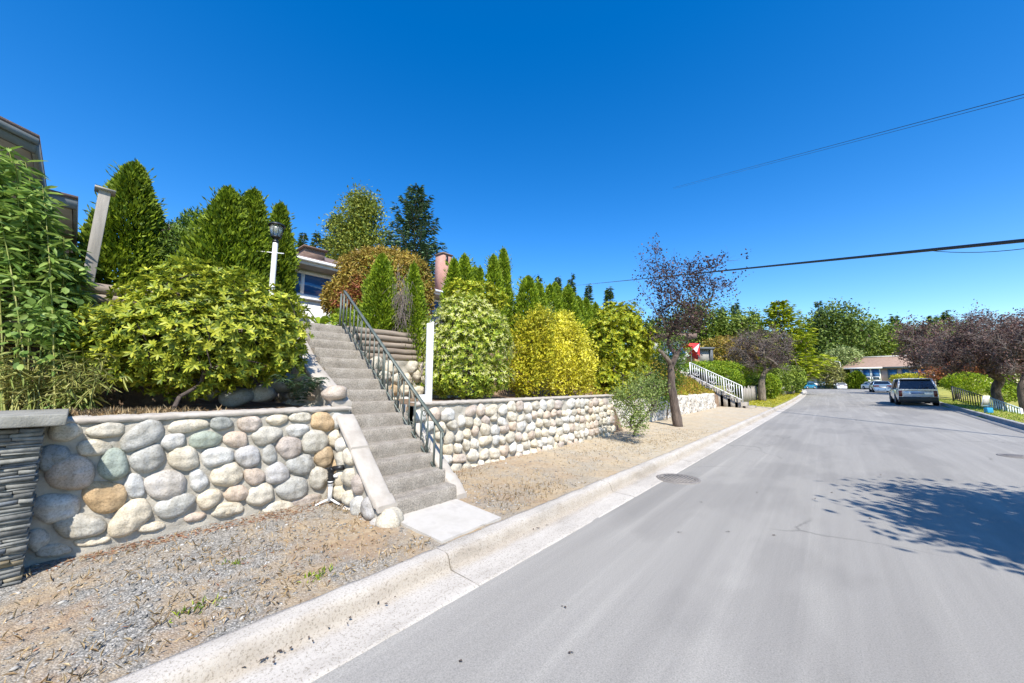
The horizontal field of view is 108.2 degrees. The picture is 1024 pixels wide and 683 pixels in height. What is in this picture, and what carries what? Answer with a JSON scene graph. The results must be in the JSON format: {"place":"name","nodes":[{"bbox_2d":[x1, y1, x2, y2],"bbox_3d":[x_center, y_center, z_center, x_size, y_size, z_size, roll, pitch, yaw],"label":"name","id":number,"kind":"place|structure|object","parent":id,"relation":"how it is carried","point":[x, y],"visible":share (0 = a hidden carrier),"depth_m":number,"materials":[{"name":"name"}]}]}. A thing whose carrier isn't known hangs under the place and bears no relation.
{"place":"outdoors","nodes":[
{"label":"outdoors","id":0,"kind":"place"},
{"bbox_2d":[0,314,1023,634],"bbox_3d":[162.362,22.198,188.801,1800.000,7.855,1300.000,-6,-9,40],"label":"ground","id":1,"kind":"structure","parent":0,"point":[124,398],"depth_m":4.79,"materials":[{"name":"soil"}]},
{"bbox_2d":[0,409,68,587],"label":"slate pillar","id":2,"kind":"structure","parent":1,"relation":"on","point":[22,435],"depth_m":2.47,"materials":[{"name":"stone"}]},
{"bbox_2d":[0,116,77,254],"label":"grey house","id":3,"kind":"structure","parent":1,"relation":"on","point":[12,134],"depth_m":5.28,"materials":[{"name":"brown"}]},
{"bbox_2d":[0,145,104,410],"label":"tall leafy plant","id":4,"kind":"object","parent":1,"relation":"on","point":[33,242],"visible":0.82,"depth_m":3.88,"materials":[{"name":"green plant"}]},
{"bbox_2d":[0,250,102,369],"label":"vine","id":5,"kind":"object","parent":4,"relation":"attached to","point":[30,326],"visible":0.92,"depth_m":3.59,"materials":[{"name":"green plant"}]},
{"bbox_2d":[0,306,132,410],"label":"ornamental grass","id":6,"kind":"object","parent":1,"relation":"on","point":[14,388],"depth_m":3.62,"materials":[{"name":"plant"}]},
{"bbox_2d":[83,185,115,302],"bbox_3d":[-5.121,-1.157,4.567,0.180,1.569,0.192,-6,-9,40],"label":"leaning post","id":7,"kind":"object","parent":1,"relation":"on","point":[98,223],"visible":0.63,"depth_m":4.55,"materials":[{"name":"grey wood"}]},
{"bbox_2d":[0,404,226,415],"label":"dry grass","id":8,"kind":"structure","parent":1,"relation":"on","point":[112,411],"depth_m":3.31,"materials":[{"name":"beige plant"}]},
{"bbox_2d":[66,159,173,290],"bbox_3d":[-8.363,-2.237,7.971,2.024,3.668,2.006,3,-7,-20],"label":"arborvitae","id":9,"kind":"object","parent":1,"relation":"on","point":[130,249],"visible":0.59,"depth_m":7.75,"materials":[{"name":"green plant"}]},
{"bbox_2d":[0,275,281,349],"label":"log wall","id":10,"kind":"structure","parent":1,"relation":"on","point":[102,288],"depth_m":4.50,"materials":[{"name":"brown wood"}]},
{"bbox_2d":[151,205,205,265],"bbox_3d":[-7.633,-1.818,8.555,1.344,2.906,1.117,2,-7,-17],"label":"shrub","id":11,"kind":"object","parent":1,"relation":"on","point":[176,227],"visible":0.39,"depth_m":8.35,"materials":[{"name":"green plant"}]},
{"bbox_2d":[56,255,314,410],"bbox_3d":[-3.833,-0.104,4.492,2.597,1.943,1.628,1,-7,-5],"label":"rhododendron","id":12,"kind":"object","parent":1,"relation":"on","point":[253,348],"visible":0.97,"depth_m":4.15,"materials":[{"name":"green plant"}]},
{"bbox_2d":[23,406,351,566],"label":"cobblestone wall","id":13,"kind":"structure","parent":1,"relation":"on","point":[105,481],"depth_m":3.23,"materials":[{"name":"beige stone"}]},
{"bbox_2d":[150,184,262,295],"bbox_3d":[-6.124,-1.854,7.745,1.903,3.203,1.939,-6,-9,40],"label":"arborvitae","id":14,"kind":"object","parent":1,"relation":"on","point":[223,211],"visible":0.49,"depth_m":7.54,"materials":[{"name":"green plant"}]},
{"bbox_2d":[218,388,253,406],"bbox_3d":[-3.472,0.708,4.661,0.314,0.241,0.363,-6,-9,40],"label":"boulder","id":15,"kind":"object","parent":1,"relation":"on","point":[237,397],"visible":0.87,"depth_m":4.57,"materials":[{"name":"grey stone"}]},
{"bbox_2d":[217,186,287,316],"bbox_3d":[-5.800,-1.874,8.223,1.637,3.348,1.539,5,-8,-34],"label":"arborvitae","id":16,"kind":"object","parent":1,"relation":"on","point":[256,209],"visible":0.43,"depth_m":8.12,"materials":[{"name":"green plant"}]},
{"bbox_2d":[250,384,275,401],"bbox_3d":[-3.293,0.683,4.876,0.295,0.236,0.340,-6,-9,40],"label":"boulder","id":17,"kind":"object","parent":1,"relation":"on","point":[264,394],"visible":0.89,"depth_m":4.79,"materials":[{"name":"grey stone"}]},
{"bbox_2d":[257,222,285,304],"bbox_3d":[-5.259,-1.102,7.925,0.583,3.064,0.339,3,-7,-22],"label":"lamp post","id":18,"kind":"object","parent":1,"relation":"on","point":[276,230],"visible":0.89,"depth_m":8.02,"materials":[{"name":"white metal"}]},
{"bbox_2d":[24,406,521,654],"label":"leaf litter","id":19,"kind":"object","parent":1,"relation":"on","point":[162,539],"visible":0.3,"depth_m":3.13,"materials":[{"name":"brown plant"}]},
{"bbox_2d":[268,373,295,392],"bbox_3d":[-3.197,0.576,5.143,0.367,0.284,0.404,-6,-9,40],"label":"boulder","id":20,"kind":"object","parent":1,"relation":"on","point":[280,387],"visible":0.47,"depth_m":5.01,"materials":[{"name":"grey stone"}]},
{"bbox_2d":[268,200,304,315],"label":"arborvitae","id":21,"kind":"object","parent":1,"relation":"on","point":[288,258],"visible":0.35,"depth_m":9.68,"materials":[{"name":"green plant"}]},
{"bbox_2d":[268,374,328,402],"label":"fern","id":22,"kind":"object","parent":1,"relation":"on","point":[311,385],"visible":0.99,"depth_m":4.48,"materials":[{"name":"green plant"}]},
{"bbox_2d":[163,226,452,332],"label":"white house","id":23,"kind":"structure","parent":1,"relation":"on","point":[317,270],"depth_m":12.19,"materials":[{"name":"paint"}]},
{"bbox_2d":[294,269,333,301],"bbox_3d":[-6.539,-1.793,11.996,0.120,0.925,1.906,-6,-9,40],"label":"window","id":24,"kind":"structure","parent":23,"relation":"in","point":[309,285],"depth_m":12.01,"materials":[{"name":"blue glass"}]},
{"bbox_2d":[274,336,351,413],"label":"sloped cheek wall","id":25,"kind":"structure","parent":1,"relation":"on","point":[313,368],"depth_m":5.01,"materials":[{"name":"concrete"}]},
{"bbox_2d":[321,385,346,400],"bbox_3d":[-2.162,0.640,4.532,0.296,0.205,0.307,-6,-9,40],"label":"boulder","id":26,"kind":"object","parent":25,"relation":"on","point":[333,392],"visible":0.83,"depth_m":4.43,"materials":[{"name":"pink stone"}]},
{"bbox_2d":[324,307,365,325],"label":"shrub","id":27,"kind":"object","parent":1,"relation":"on","point":[335,315],"visible":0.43,"depth_m":7.44,"materials":[{"name":"green plant"}]},
{"bbox_2d":[306,178,399,259],"bbox_3d":[-12.910,-6.374,30.687,7.368,14.469,5.821,3,-7,-22],"label":"tree","id":28,"kind":"object","parent":1,"relation":"on","point":[362,215],"visible":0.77,"depth_m":30.18,"materials":[{"name":"green plant"}]},
{"bbox_2d":[333,414,403,527],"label":"sloped cheek wall","id":29,"kind":"structure","parent":1,"relation":"on","point":[360,485],"depth_m":3.90,"materials":[{"name":"concrete"}]},
{"bbox_2d":[318,243,435,328],"bbox_3d":[-3.644,-1.273,10.238,2.958,2.660,2.765,-6,-9,40],"label":"japanese maple","id":30,"kind":"object","parent":1,"relation":"on","point":[351,274],"visible":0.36,"depth_m":9.61,"materials":[{"name":"brown plant"}]},
{"bbox_2d":[351,250,403,330],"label":"arborvitae","id":31,"kind":"object","parent":1,"relation":"on","point":[377,283],"visible":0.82,"depth_m":7.58,"materials":[{"name":"green plant"}]},
{"bbox_2d":[301,322,456,514],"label":"concrete stairs","id":32,"kind":"structure","parent":1,"relation":"on","point":[414,479],"depth_m":4.76,"materials":[{"name":"grey concrete"}]},
{"bbox_2d":[339,290,443,468],"bbox_3d":[-1.952,0.421,5.550,2.954,2.879,0.044,-6,-9,40],"label":"stair railing","id":33,"kind":"object","parent":32,"relation":"on","point":[414,391],"visible":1,"depth_m":5.38,"materials":[{"name":"metal"}]},
{"bbox_2d":[0,406,771,682],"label":"gravel verge","id":34,"kind":"structure","parent":1,"relation":"on","point":[716,419],"depth_m":2.70,"materials":[{"name":"beige gravel"}]},
{"bbox_2d":[169,557,335,622],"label":"weeds","id":35,"kind":"object","parent":34,"relation":"on","point":[309,574],"visible":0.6,"depth_m":2.36,"materials":[{"name":"green plant"}]},
{"bbox_2d":[315,465,344,505],"bbox_3d":[-1.963,1.565,4.058,0.221,0.413,0.252,-3,-7,20],"label":"garden standpipe","id":36,"kind":"object","parent":34,"relation":"on","point":[332,475],"visible":0.99,"depth_m":4.05,"materials":[{"name":"white paint"}]},
{"bbox_2d":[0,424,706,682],"bbox_3d":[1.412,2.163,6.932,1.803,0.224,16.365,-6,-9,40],"label":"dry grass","id":37,"kind":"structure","parent":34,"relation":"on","point":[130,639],"depth_m":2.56,"materials":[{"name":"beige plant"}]},
{"bbox_2d":[608,362,669,436],"bbox_3d":[3.047,1.434,8.743,1.106,1.922,1.690,-6,-9,40],"label":"shrub","id":38,"kind":"object","parent":34,"relation":"on","point":[637,389],"visible":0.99,"depth_m":8.56,"materials":[{"name":"green plant"}]},
{"bbox_2d":[392,260,433,388],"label":"arborvitae","id":39,"kind":"object","parent":1,"relation":"on","point":[419,303],"visible":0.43,"depth_m":7.78,"materials":[{"name":"green plant"}]},
{"bbox_2d":[382,263,417,333],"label":"dead vine","id":40,"kind":"object","parent":39,"relation":"hanging from","point":[399,299],"visible":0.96,"depth_m":7.52,"materials":[{"name":"plant"}]},
{"bbox_2d":[379,183,448,283],"bbox_3d":[-6.623,-5.137,25.571,7.596,11.737,7.176,-1,-7,10],"label":"conifer","id":41,"kind":"object","parent":1,"relation":"on","point":[419,214],"visible":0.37,"depth_m":25.15,"materials":[{"name":"green plant"}]},
{"bbox_2d":[370,356,473,398],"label":"cobblestone wall","id":42,"kind":"structure","parent":1,"relation":"on","point":[409,369],"depth_m":7.21,"materials":[{"name":"beige stone"}]},
{"bbox_2d":[344,326,456,361],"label":"log wall","id":43,"kind":"structure","parent":42,"relation":"on","point":[399,340],"depth_m":7.23,"materials":[{"name":"brown wood"}]},
{"bbox_2d":[418,323,433,401],"bbox_3d":[-1.307,0.332,5.649,0.085,1.246,0.190,-6,-9,40],"label":"white post","id":44,"kind":"object","parent":1,"relation":"on","point":[427,396],"visible":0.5,"depth_m":5.66,"materials":[{"name":"paint"}]},
{"bbox_2d":[415,423,466,499],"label":"sloped cheek wall","id":45,"kind":"structure","parent":1,"relation":"on","point":[451,476],"depth_m":4.62,"materials":[{"name":"concrete"}]},
{"bbox_2d":[401,499,500,543],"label":"landing path","id":46,"kind":"structure","parent":1,"relation":"on","point":[444,522],"depth_m":3.70,"materials":[{"name":"concrete"}]},
{"bbox_2d":[438,256,465,334],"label":"arborvitae","id":47,"kind":"object","parent":1,"relation":"on","point":[453,272],"visible":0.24,"depth_m":9.84,"materials":[{"name":"green plant"}]},
{"bbox_2d":[108,389,806,682],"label":"kerb","id":48,"kind":"structure","parent":1,"relation":"on","point":[421,586],"depth_m":2.56,"materials":[{"name":"concrete"}]},
{"bbox_2d":[453,252,476,345],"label":"arborvitae","id":49,"kind":"object","parent":1,"relation":"on","point":[467,272],"visible":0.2,"depth_m":10.01,"materials":[{"name":"green plant"}]},
{"bbox_2d":[420,290,516,399],"bbox_3d":[-0.826,0.088,7.358,1.740,2.219,1.818,-6,-9,40],"label":"pieris","id":50,"kind":"object","parent":1,"relation":"on","point":[486,318],"visible":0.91,"depth_m":6.99,"materials":[{"name":"green plant"}]},
{"bbox_2d":[442,277,509,398],"bbox_3d":[-0.778,-0.087,7.768,1.482,2.655,0.769,0,-7,2],"label":"pieris","id":51,"kind":"object","parent":1,"relation":"on","point":[493,296],"visible":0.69,"depth_m":7.89,"materials":[{"name":"green plant"}]},
{"bbox_2d":[472,265,487,391],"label":"arborvitae","id":52,"kind":"object","parent":1,"relation":"on","point":[479,275],"visible":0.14,"depth_m":9.52,"materials":[{"name":"green plant"}]},
{"bbox_2d":[484,253,509,348],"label":"arborvitae","id":53,"kind":"object","parent":1,"relation":"on","point":[494,273],"visible":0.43,"depth_m":10.77,"materials":[{"name":"green plant"}]},
{"bbox_2d":[494,246,516,349],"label":"arborvitae","id":54,"kind":"object","parent":1,"relation":"on","point":[506,265],"visible":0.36,"depth_m":11.14,"materials":[{"name":"green plant"}]},
{"bbox_2d":[399,394,615,470],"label":"cobblestone wall","id":55,"kind":"structure","parent":1,"relation":"on","point":[476,432],"depth_m":6.67,"materials":[{"name":"beige stone"}]},
{"bbox_2d":[510,274,543,355],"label":"arborvitae","id":56,"kind":"object","parent":1,"relation":"on","point":[530,298],"visible":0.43,"depth_m":10.88,"materials":[{"name":"green plant"}]},
{"bbox_2d":[500,301,562,397],"bbox_3d":[0.414,0.252,8.948,1.646,2.544,1.204,0,-7,-3],"label":"golden shrub","id":57,"kind":"object","parent":1,"relation":"on","point":[541,332],"visible":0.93,"depth_m":8.76,"materials":[{"name":"yellow plant"}]},
{"bbox_2d":[527,281,556,344],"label":"arborvitae","id":58,"kind":"object","parent":1,"relation":"on","point":[542,293],"visible":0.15,"depth_m":11.81,"materials":[{"name":"green plant"}]},
{"bbox_2d":[545,283,564,366],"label":"arborvitae","id":59,"kind":"object","parent":1,"relation":"on","point":[550,290],"visible":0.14,"depth_m":12.37,"materials":[{"name":"green plant"}]},
{"bbox_2d":[536,308,598,395],"bbox_3d":[1.464,0.347,9.958,1.705,2.626,1.700,-6,-9,40],"label":"golden shrub","id":60,"kind":"object","parent":1,"relation":"on","point":[570,354],"visible":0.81,"depth_m":9.74,"materials":[{"name":"yellow plant"}]},
{"bbox_2d":[561,283,586,362],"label":"arborvitae","id":61,"kind":"object","parent":1,"relation":"on","point":[568,293],"visible":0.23,"depth_m":13.53,"materials":[{"name":"green plant"}]},
{"bbox_2d":[567,295,591,362],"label":"arborvitae","id":62,"kind":"object","parent":1,"relation":"on","point":[582,309],"visible":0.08,"depth_m":14.26,"materials":[{"name":"green plant"}]},
{"bbox_2d":[581,300,661,398],"bbox_3d":[3.581,0.368,12.322,2.625,3.424,2.102,-1,-7,8],"label":"golden pieris","id":63,"kind":"object","parent":1,"relation":"on","point":[620,325],"visible":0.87,"depth_m":11.77,"materials":[{"name":"plant"}]},
{"bbox_2d":[559,353,714,400],"bbox_3d":[5.757,1.480,17.198,3.845,2.562,13.567,-6,-9,40],"label":"heather groundcover","id":64,"kind":"object","parent":1,"relation":"on","point":[691,387],"visible":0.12,"depth_m":18.58,"materials":[{"name":"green plant"}]},
{"bbox_2d":[626,314,677,343],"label":"tree","id":65,"kind":"object","parent":1,"relation":"on","point":[651,322],"visible":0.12,"depth_m":39.43,"materials":[{"name":"green plant"}]},
{"bbox_2d":[612,393,716,425],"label":"stone wall","id":66,"kind":"structure","parent":1,"relation":"on","point":[691,403],"depth_m":16.03,"materials":[{"name":"white stone"}]},
{"bbox_2d":[640,325,692,419],"bbox_3d":[5.610,1.115,13.923,1.756,3.827,3.014,-6,-9,40],"label":"shrub","id":67,"kind":"object","parent":1,"relation":"on","point":[677,381],"visible":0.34,"depth_m":13.78,"materials":[{"name":"green plant"}]},
{"bbox_2d":[649,333,699,367],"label":"white house","id":68,"kind":"structure","parent":1,"relation":"on","point":[694,336],"depth_m":34.00,"materials":[{"name":"paint"}]},
{"bbox_2d":[632,233,749,426],"bbox_3d":[5.500,-0.308,11.941,3.468,6.283,2.440,1,-7,-8],"label":"plum tree","id":69,"kind":"object","parent":1,"relation":"on","point":[676,417],"visible":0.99,"depth_m":11.84,"materials":[{"name":"purple plant"}]},
{"bbox_2d":[669,289,740,380],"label":"tree","id":70,"kind":"object","parent":1,"relation":"on","point":[710,322],"visible":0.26,"depth_m":60.23,"materials":[{"name":"green plant"}]},
{"bbox_2d":[681,372,756,408],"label":"garden steps","id":71,"kind":"structure","parent":1,"relation":"on","point":[725,400],"depth_m":21.34,"materials":[{"name":"concrete"}]},
{"bbox_2d":[689,362,743,402],"bbox_3d":[11.839,2.326,21.590,2.689,2.365,0.055,-6,-9,40],"label":"white railing","id":72,"kind":"object","parent":71,"relation":"attached to","point":[706,382],"visible":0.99,"depth_m":21.53,"materials":[{"name":"paint"}]},
{"bbox_2d":[682,360,762,376],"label":"hedge","id":73,"kind":"object","parent":1,"relation":"on","point":[727,364],"visible":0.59,"depth_m":28.57,"materials":[{"name":"green plant"}]},
{"bbox_2d":[703,364,745,387],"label":"hedge","id":74,"kind":"object","parent":1,"relation":"on","point":[721,371],"visible":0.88,"depth_m":25.74,"materials":[{"name":"green plant"}]},
{"bbox_2d":[700,332,758,393],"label":"tree","id":75,"kind":"object","parent":1,"relation":"on","point":[717,354],"visible":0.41,"depth_m":39.37,"materials":[{"name":"plant"}]},
{"bbox_2d":[695,305,769,372],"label":"tree","id":76,"kind":"object","parent":1,"relation":"on","point":[741,322],"visible":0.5,"depth_m":57.52,"materials":[{"name":"green plant"}]},
{"bbox_2d":[817,358,847,388],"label":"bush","id":77,"kind":"object","parent":1,"relation":"on","point":[831,382],"visible":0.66,"depth_m":87.11,"materials":[{"name":"green plant"}]},
{"bbox_2d":[818,344,864,380],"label":"tree","id":78,"kind":"object","parent":1,"relation":"on","point":[844,356],"visible":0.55,"depth_m":90.72,"materials":[{"name":"green plant"}]},
{"bbox_2d":[797,298,891,364],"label":"tree","id":79,"kind":"object","parent":1,"relation":"on","point":[838,331],"visible":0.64,"depth_m":114.35,"materials":[{"name":"green plant"}]},
{"bbox_2d":[846,370,869,388],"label":"shrub","id":80,"kind":"object","parent":1,"relation":"on","point":[856,379],"visible":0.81,"depth_m":85.04,"materials":[{"name":"green plant"}]},
{"bbox_2d":[839,308,922,355],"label":"tree","id":81,"kind":"object","parent":1,"relation":"on","point":[884,349],"visible":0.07,"depth_m":121.11,"materials":[{"name":"green plant"}]},
{"bbox_2d":[842,355,936,383],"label":"pink house","id":82,"kind":"structure","parent":1,"relation":"on","point":[877,368],"depth_m":84.83,"materials":[{"name":"paint"}]},
{"bbox_2d":[880,310,975,384],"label":"tree","id":83,"kind":"object","parent":1,"relation":"on","point":[895,341],"visible":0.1,"depth_m":106.11,"materials":[{"name":"green plant"}]},
{"bbox_2d":[951,386,986,407],"bbox_3d":[29.781,3.767,24.200,0.080,1.686,7.685,-6,-9,40],"label":"picket fence","id":84,"kind":"object","parent":1,"relation":"on","point":[952,389],"visible":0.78,"depth_m":24.63,"materials":[{"name":"grey metal"}]},
{"bbox_2d":[930,401,1023,432],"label":"kerb","id":85,"kind":"structure","parent":1,"relation":"on","point":[1013,425],"depth_m":15.48,"materials":[{"name":"grey concrete"}]},
{"bbox_2d":[986,397,1022,413],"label":"iron railing","id":86,"kind":"object","parent":1,"relation":"on","point":[993,400],"visible":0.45,"depth_m":19.32,"materials":[{"name":"white metal"}]},
{"bbox_2d":[0,0,1023,382],"label":"sky","id":87,"kind":"structure","parent":0,"point":[562,136],"materials":[{"name":"blue"}]},
{"bbox_2d":[311,389,1023,682],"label":"road","id":88,"kind":"structure","parent":0,"point":[918,577],"depth_m":2.92,"materials":[{"name":"grey asphalt"}]},
{"bbox_2d":[656,473,700,483],"bbox_3d":[2.685,2.225,5.989,0.660,0.030,0.660,-6,-9,40],"label":"manhole cover","id":89,"kind":"object","parent":88,"relation":"on","point":[677,478],"visible":0.96,"depth_m":5.96,"materials":[{"name":"metal"}]},
{"bbox_2d":[867,381,891,391],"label":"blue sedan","id":90,"kind":"object","parent":88,"relation":"on","point":[874,386],"visible":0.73,"depth_m":47.00,"materials":[{"name":"blue paint"}]},
{"bbox_2d":[887,378,938,405],"bbox_3d":[28.928,3.633,26.823,2.320,1.928,5.055,-6,-9,40],"label":"silver suv","id":91,"kind":"object","parent":88,"relation":"on","point":[920,390],"visible":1,"depth_m":25.14,"materials":[{"name":"grey paint"}]},
{"bbox_2d":[728,390,801,406],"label":"lawn","id":92,"kind":"structure","parent":0,"point":[774,400],"depth_m":28.23,"materials":[{"name":"green plant"}]},
{"bbox_2d":[743,386,757,401],"bbox_3d":[18.336,4.028,28.518,0.088,1.246,4.334,-7,-9,44],"label":"picket fence","id":93,"kind":"object","parent":92,"relation":"on","point":[749,394],"visible":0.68,"depth_m":28.32,"materials":[{"name":"white wood"}]},
{"bbox_2d":[719,321,801,400],"bbox_3d":[19.363,1.500,29.079,6.030,6.492,4.723,2,-7,-15],"label":"plum tree","id":94,"kind":"object","parent":92,"relation":"on","point":[773,355],"visible":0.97,"depth_m":28.99,"materials":[{"name":"purple plant"}]},
{"bbox_2d":[765,373,782,398],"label":"shrub","id":95,"kind":"object","parent":92,"relation":"on","point":[777,382],"visible":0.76,"depth_m":31.66,"materials":[{"name":"green plant"}]},
{"bbox_2d":[768,364,807,393],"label":"hedge","id":96,"kind":"object","parent":92,"relation":"on","point":[787,383],"visible":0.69,"depth_m":38.95,"materials":[{"name":"green plant"}]},
{"bbox_2d":[748,299,840,382],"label":"golden cedar","id":97,"kind":"object","parent":92,"relation":"on","point":[774,313],"visible":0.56,"depth_m":43.91,"materials":[{"name":"green plant"}]},
{"bbox_2d":[575,239,1023,285],"bbox_3d":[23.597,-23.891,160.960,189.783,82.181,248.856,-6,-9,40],"label":"overhead cable","id":98,"kind":"object","parent":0,"point":[944,248],"visible":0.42,"depth_m":15.18,"materials":[{"name":"black plastic"}]},
{"bbox_2d":[938,390,1023,422],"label":"lawn","id":99,"kind":"structure","parent":0,"point":[944,394],"depth_m":29.48,"materials":[{"name":"green plant"}]},
{"bbox_2d":[886,311,983,382],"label":"plum tree","id":100,"kind":"object","parent":99,"relation":"on","point":[917,335],"visible":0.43,"depth_m":40.24,"materials":[{"name":"purple plant"}]},
{"bbox_2d":[913,362,989,398],"bbox_3d":[39.551,3.333,32.880,5.380,3.795,4.361,-6,-9,40],"label":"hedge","id":101,"kind":"object","parent":99,"relation":"on","point":[937,376],"visible":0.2,"depth_m":33.13,"materials":[{"name":"brown plant"}]},
{"bbox_2d":[909,299,1023,408],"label":"plum tree","id":102,"kind":"object","parent":99,"relation":"on","point":[964,340],"visible":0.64,"depth_m":21.81,"materials":[{"name":"purple plant"}]},
{"bbox_2d":[939,371,993,396],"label":"shrub","id":103,"kind":"object","parent":99,"relation":"on","point":[958,381],"visible":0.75,"depth_m":28.62,"materials":[{"name":"green plant"}]},
{"bbox_2d":[939,398,1023,422],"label":"verge grass","id":104,"kind":"structure","parent":99,"relation":"on","point":[1001,410],"depth_m":19.55,"materials":[{"name":"green plant"}]},
{"bbox_2d":[971,308,1023,412],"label":"plum tree","id":105,"kind":"object","parent":99,"relation":"on","point":[1009,362],"visible":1,"depth_m":18.81,"materials":[{"name":"purple plant"}]},
{"bbox_2d":[985,371,1020,402],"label":"shrub","id":106,"kind":"object","parent":99,"relation":"on","point":[1006,389],"visible":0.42,"depth_m":23.76,"materials":[{"name":"green plant"}]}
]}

